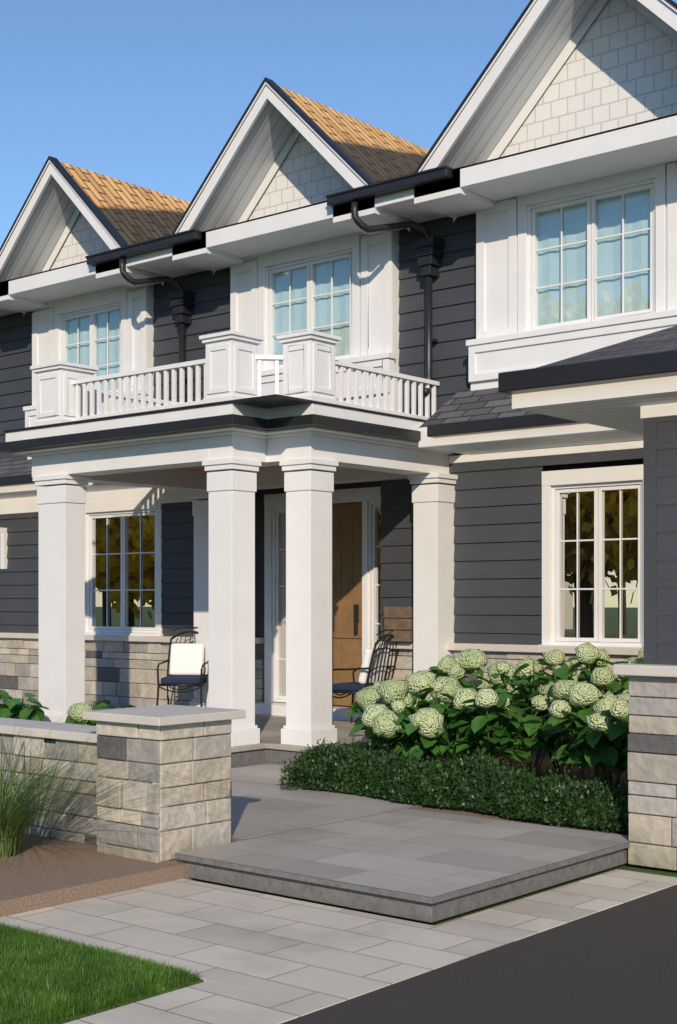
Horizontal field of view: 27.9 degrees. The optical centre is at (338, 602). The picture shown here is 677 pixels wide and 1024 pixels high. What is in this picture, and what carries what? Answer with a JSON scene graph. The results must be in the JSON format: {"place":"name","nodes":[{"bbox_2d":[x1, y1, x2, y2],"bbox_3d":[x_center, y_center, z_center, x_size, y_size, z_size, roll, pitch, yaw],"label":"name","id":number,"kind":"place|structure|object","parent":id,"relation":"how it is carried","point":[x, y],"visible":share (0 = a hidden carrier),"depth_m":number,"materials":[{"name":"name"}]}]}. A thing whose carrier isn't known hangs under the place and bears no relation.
{"place":"outdoors","nodes":[
{"label":"outdoors","id":0,"kind":"place"},
{"bbox_2d":[0,919,202,1023],"bbox_3d":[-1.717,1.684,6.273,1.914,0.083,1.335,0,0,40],"label":"lawn","id":1,"kind":"structure","parent":0,"point":[48,979],"depth_m":6.07,"materials":[{"name":"green plant"}]},
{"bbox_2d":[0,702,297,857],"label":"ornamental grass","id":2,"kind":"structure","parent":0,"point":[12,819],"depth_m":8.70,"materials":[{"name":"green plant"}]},
{"bbox_2d":[174,466,281,471],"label":"porch ceiling","id":3,"kind":"structure","parent":0,"point":[197,468],"depth_m":16.21,"materials":[{"name":"white paint"}]},
{"bbox_2d":[0,0,676,246],"label":"sky","id":4,"kind":"structure","parent":0,"point":[148,94],"materials":[{"name":"blue"}]},
{"bbox_2d":[49,0,676,269],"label":"gable shingles","id":5,"kind":"object","parent":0,"point":[618,68],"visible":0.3,"depth_m":13.57,"materials":[{"name":"white wood"}]},
{"bbox_2d":[193,863,676,925],"bbox_3d":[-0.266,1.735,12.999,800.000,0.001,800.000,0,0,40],"label":"ground","id":6,"kind":"structure","parent":0,"point":[649,870],"depth_m":8.16,"materials":[{"name":"grey stone"}]},
{"bbox_2d":[0,720,231,862],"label":"stone pier","id":7,"kind":"structure","parent":6,"relation":"on","point":[160,841],"depth_m":8.76,"materials":[{"name":"beige stone"}]},
{"bbox_2d":[44,738,55,742],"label":"cap lights","id":8,"kind":"object","parent":7,"relation":"on","point":[48,740],"visible":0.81,"depth_m":9.40,"materials":[{"name":"metal"}]},
{"bbox_2d":[0,734,220,859],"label":"pier mortar","id":9,"kind":"object","parent":7,"relation":"attached to","point":[136,781],"visible":0.1,"depth_m":8.76,"materials":[{"name":"grey concrete"}]},
{"bbox_2d":[0,705,245,742],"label":"pier caps","id":10,"kind":"object","parent":7,"relation":"on","point":[161,715],"visible":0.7,"depth_m":8.95,"materials":[{"name":"grey stone"}]},
{"bbox_2d":[0,754,630,916],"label":"mulch beds","id":11,"kind":"object","parent":6,"relation":"on","point":[38,872],"visible":0.08,"depth_m":8.30,"materials":[{"name":"brown soil"}]},
{"bbox_2d":[0,642,642,788],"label":"hydrangea","id":12,"kind":"object","parent":11,"relation":"on","point":[520,722],"depth_m":11.32,"materials":[{"name":"plant"}]},
{"bbox_2d":[278,737,630,833],"bbox_3d":[1.020,1.355,10.427,3.417,0.460,0.914,0,0,40],"label":"hedge","id":13,"kind":"object","parent":11,"relation":"on","point":[530,785],"depth_m":10.26,"materials":[{"name":"green plant"}]},
{"bbox_2d":[0,869,676,1023],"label":"walkway","id":14,"kind":"structure","parent":6,"relation":"on","point":[256,958],"depth_m":6.94,"materials":[{"name":"grey stone"}]},
{"bbox_2d":[0,638,676,869],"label":"stone veneer","id":15,"kind":"object","parent":6,"relation":"on","point":[649,766],"visible":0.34,"depth_m":13.74,"materials":[{"name":"beige stone"}]},
{"bbox_2d":[0,638,676,870],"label":"stone mortar","id":16,"kind":"object","parent":6,"relation":"on","point":[385,679],"visible":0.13,"depth_m":15.24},
{"bbox_2d":[0,632,676,676],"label":"stone ledge","id":17,"kind":"object","parent":16,"relation":"on","point":[652,670],"visible":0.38,"depth_m":14.13,"materials":[{"name":"grey stone"}]},
{"bbox_2d":[384,607,412,641],"bbox_3d":[0.709,0.242,15.033,0.368,0.386,0.210,0,0,40],"label":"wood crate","id":18,"kind":"object","parent":17,"relation":"on","point":[393,622],"visible":0.71,"depth_m":14.93,"materials":[{"name":"brown wood"}]},
{"bbox_2d":[231,744,448,767],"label":"porch step","id":19,"kind":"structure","parent":6,"relation":"on","point":[270,756],"depth_m":13.15,"materials":[{"name":"stone"}]},
{"bbox_2d":[0,698,393,752],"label":"porch floor","id":20,"kind":"structure","parent":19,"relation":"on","point":[270,726],"depth_m":14.15,"materials":[{"name":"grey stone"}]},
{"bbox_2d":[156,626,208,706],"bbox_3d":[-1.864,0.838,16.500,0.574,1.079,0.709,0,0,5],"label":"iron chair","id":21,"kind":"object","parent":20,"relation":"on","point":[201,684],"visible":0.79,"depth_m":16.23,"materials":[{"name":"black metal"}]},
{"bbox_2d":[161,676,206,683],"bbox_3d":[-1.868,0.938,16.453,0.480,0.075,0.470,0,0,5],"label":"chair cushion","id":22,"kind":"object","parent":21,"relation":"on","point":[181,680],"visible":0.98,"depth_m":16.23,"materials":[{"name":"blue fabric"}]},
{"bbox_2d":[169,643,204,675],"bbox_3d":[-1.851,0.700,16.647,0.420,0.393,0.167,0,0,5],"label":"chair pillow","id":23,"kind":"object","parent":22,"relation":"on","point":[186,659],"visible":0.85,"depth_m":16.60,"materials":[{"name":"white fabric"}]},
{"bbox_2d":[33,458,457,746],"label":"columns","id":24,"kind":"structure","parent":20,"relation":"on","point":[223,509],"depth_m":13.20,"materials":[{"name":"white paint"}]},
{"bbox_2d":[6,403,452,456],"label":"porch cornice","id":25,"kind":"structure","parent":24,"relation":"on","point":[259,412],"depth_m":13.39,"materials":[{"name":"white wood"}]},
{"bbox_2d":[0,400,425,452],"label":"porch gutter","id":26,"kind":"object","parent":25,"relation":"attached to","point":[299,421],"visible":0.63,"depth_m":13.26,"materials":[{"name":"white metal"}]},
{"bbox_2d":[5,394,423,432],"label":"balcony deck","id":27,"kind":"structure","parent":25,"relation":"on","point":[272,401],"depth_m":12.76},
{"bbox_2d":[30,330,439,426],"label":"balcony","id":28,"kind":"structure","parent":25,"relation":"on","point":[69,392],"depth_m":13.69,"materials":[{"name":"white paint"}]},
{"bbox_2d":[32,435,449,490],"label":"porch beams","id":29,"kind":"structure","parent":24,"relation":"on","point":[152,465],"depth_m":14.01,"materials":[{"name":"white wood"}]},
{"bbox_2d":[255,702,361,720],"bbox_3d":[-0.223,1.310,16.240,1.900,0.130,0.280,0,0,40],"label":"door threshold","id":30,"kind":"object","parent":20,"relation":"on","point":[279,709],"depth_m":16.45,"materials":[{"name":"grey stone"}]},
{"bbox_2d":[0,448,642,644],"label":"siding","id":31,"kind":"object","parent":20,"relation":"on","point":[498,551],"visible":0.23,"depth_m":14.65,"materials":[{"name":"grey wood"}]},
{"bbox_2d":[0,391,676,498],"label":"soffit","id":32,"kind":"structure","parent":31,"relation":"on","point":[621,415],"depth_m":10.05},
{"bbox_2d":[0,376,676,568],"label":"roof trim","id":33,"kind":"structure","parent":32,"relation":"on","point":[522,400],"depth_m":13.42,"materials":[{"name":"white paint"}]},
{"bbox_2d":[0,350,676,486],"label":"gutters","id":34,"kind":"object","parent":33,"relation":"on","point":[625,369],"visible":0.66,"depth_m":8.70,"materials":[{"name":"metal"}]},
{"bbox_2d":[0,325,676,476],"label":"roof","id":35,"kind":"structure","parent":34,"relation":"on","point":[465,403],"depth_m":13.65,"materials":[{"name":"grey"}]},
{"bbox_2d":[23,161,676,459],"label":"bay panels","id":36,"kind":"object","parent":33,"relation":"attached to","point":[498,344],"visible":0.43,"depth_m":14.34,"materials":[{"name":"white paint"}]},
{"bbox_2d":[0,213,475,456],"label":"siding","id":37,"kind":"object","parent":36,"relation":"attached to","point":[453,307],"visible":0.32,"depth_m":15.15,"materials":[{"name":"grey wood"}]},
{"bbox_2d":[119,202,431,395],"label":"downpipes","id":38,"kind":"object","parent":37,"relation":"attached to","point":[361,225],"visible":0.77,"depth_m":14.76,"materials":[{"name":"metal"}]},
{"bbox_2d":[168,236,444,380],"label":"conductor heads","id":39,"kind":"object","parent":37,"relation":"attached to","point":[429,254],"visible":0.98,"depth_m":14.79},
{"bbox_2d":[54,163,665,392],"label":"window frames","id":40,"kind":"structure","parent":36,"relation":"attached to","point":[590,193],"depth_m":13.99,"materials":[{"name":"white paint"}]},
{"bbox_2d":[68,190,649,390],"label":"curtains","id":41,"kind":"object","parent":40,"relation":"attached to","point":[636,253],"visible":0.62,"depth_m":13.87,"materials":[{"name":"white fabric"}]},
{"bbox_2d":[643,416,676,664],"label":"wall siding","id":42,"kind":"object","parent":33,"relation":"attached to","point":[659,540],"depth_m":8.85,"materials":[{"name":"grey wood"}]},
{"bbox_2d":[85,464,642,702],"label":"window frames","id":43,"kind":"structure","parent":31,"relation":"attached to","point":[598,481],"depth_m":15.93,"materials":[{"name":"white paint"}]},
{"bbox_2d":[332,502,361,705],"bbox_3d":[-0.099,0.025,16.372,1.080,2.420,0.058,0,0,40],"label":"door","id":44,"kind":"structure","parent":43,"relation":"attached to","point":[346,570],"depth_m":16.20,"materials":[{"name":"brown wood"}]},
{"bbox_2d":[354,604,358,633],"bbox_3d":[0.209,0.200,16.060,0.035,0.350,0.060,0,0,40],"label":"door handle","id":45,"kind":"object","parent":44,"relation":"attached to","point":[356,614],"visible":1,"depth_m":16.04,"materials":[{"name":"black metal"}]},
{"bbox_2d":[94,489,637,695],"bbox_3d":[-0.088,0.005,16.152,8.246,2.306,0.350,0,0,40],"label":"glass","id":46,"kind":"object","parent":43,"relation":"attached to","point":[611,563],"visible":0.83,"depth_m":13.88,"materials":[{"name":"clear glass"}]},
{"bbox_2d":[332,630,398,722],"bbox_3d":[0.270,0.838,15.100,0.709,1.079,0.574,0,0,35],"label":"iron chair","id":47,"kind":"object","parent":20,"relation":"on","point":[370,665],"visible":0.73,"depth_m":14.91,"materials":[{"name":"black metal"}]},
{"bbox_2d":[332,682,372,691],"bbox_3d":[0.232,0.938,15.126,0.470,0.075,0.480,0,0,35],"label":"chair cushion","id":48,"kind":"object","parent":47,"relation":"on","point":[352,686],"visible":0.43,"depth_m":14.95,"materials":[{"name":"blue fabric"}]},
{"bbox_2d":[358,648,388,683],"bbox_3d":[0.392,0.700,15.014,0.167,0.393,0.420,0,0,35],"label":"chair pillow","id":49,"kind":"object","parent":47,"relation":"on","point":[366,660],"visible":0.68,"depth_m":14.91,"materials":[{"name":"white fabric"}]},
{"bbox_2d":[184,848,627,922],"bbox_3d":[-0.095,1.656,10.245,4.736,0.118,3.800,0,0,40],"label":"platform base","id":50,"kind":"object","parent":6,"relation":"on","point":[406,908],"visible":0.16,"depth_m":7.87,"materials":[{"name":"grey stone"}]},
{"bbox_2d":[175,763,631,903],"bbox_3d":[-0.093,1.580,10.211,4.770,0.034,3.850,0,0,40],"label":"stone landing","id":51,"kind":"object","parent":50,"relation":"on","point":[368,844],"depth_m":8.78,"materials":[{"name":"grey stone"}]},
{"bbox_2d":[281,885,676,1023],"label":"driveway","id":52,"kind":"structure","parent":0,"point":[617,964],"depth_m":6.12,"materials":[{"name":"black asphalt"}]},
{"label":"house","id":53,"kind":"structure","parent":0},
{"bbox_2d":[107,459,642,706],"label":"interiors","id":54,"kind":"object","parent":53,"relation":"on","point":[594,464],"visible":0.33,"depth_m":13.77,"materials":[{"name":"white"}]},
{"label":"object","id":55,"kind":"object","parent":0,"visible":0},
{"bbox_2d":[0,2,676,282],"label":"roof","id":56,"kind":"structure","parent":55,"relation":"on","point":[132,213],"depth_m":17.08,"materials":[{"name":"brown wood"}]},
{"bbox_2d":[0,0,676,315],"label":"rake trim","id":57,"kind":"structure","parent":56,"relation":"attached to","point":[473,189],"depth_m":14.65,"materials":[{"name":"white paint"}]},
{"bbox_2d":[85,165,452,265],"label":"gutters","id":58,"kind":"object","parent":57,"relation":"attached to","point":[403,183],"visible":1,"depth_m":14.57,"materials":[{"name":"metal"}]},
{"bbox_2d":[0,0,596,281],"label":"gable soffit","id":59,"kind":"structure","parent":57,"relation":"attached to","point":[551,34],"depth_m":15.76,"materials":[{"name":"white wood"}]},
{"bbox_2d":[0,0,676,251],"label":"drip edge","id":60,"kind":"object","parent":57,"relation":"attached to","point":[96,211],"visible":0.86,"depth_m":15.36,"materials":[{"name":"metal"}]}
]}

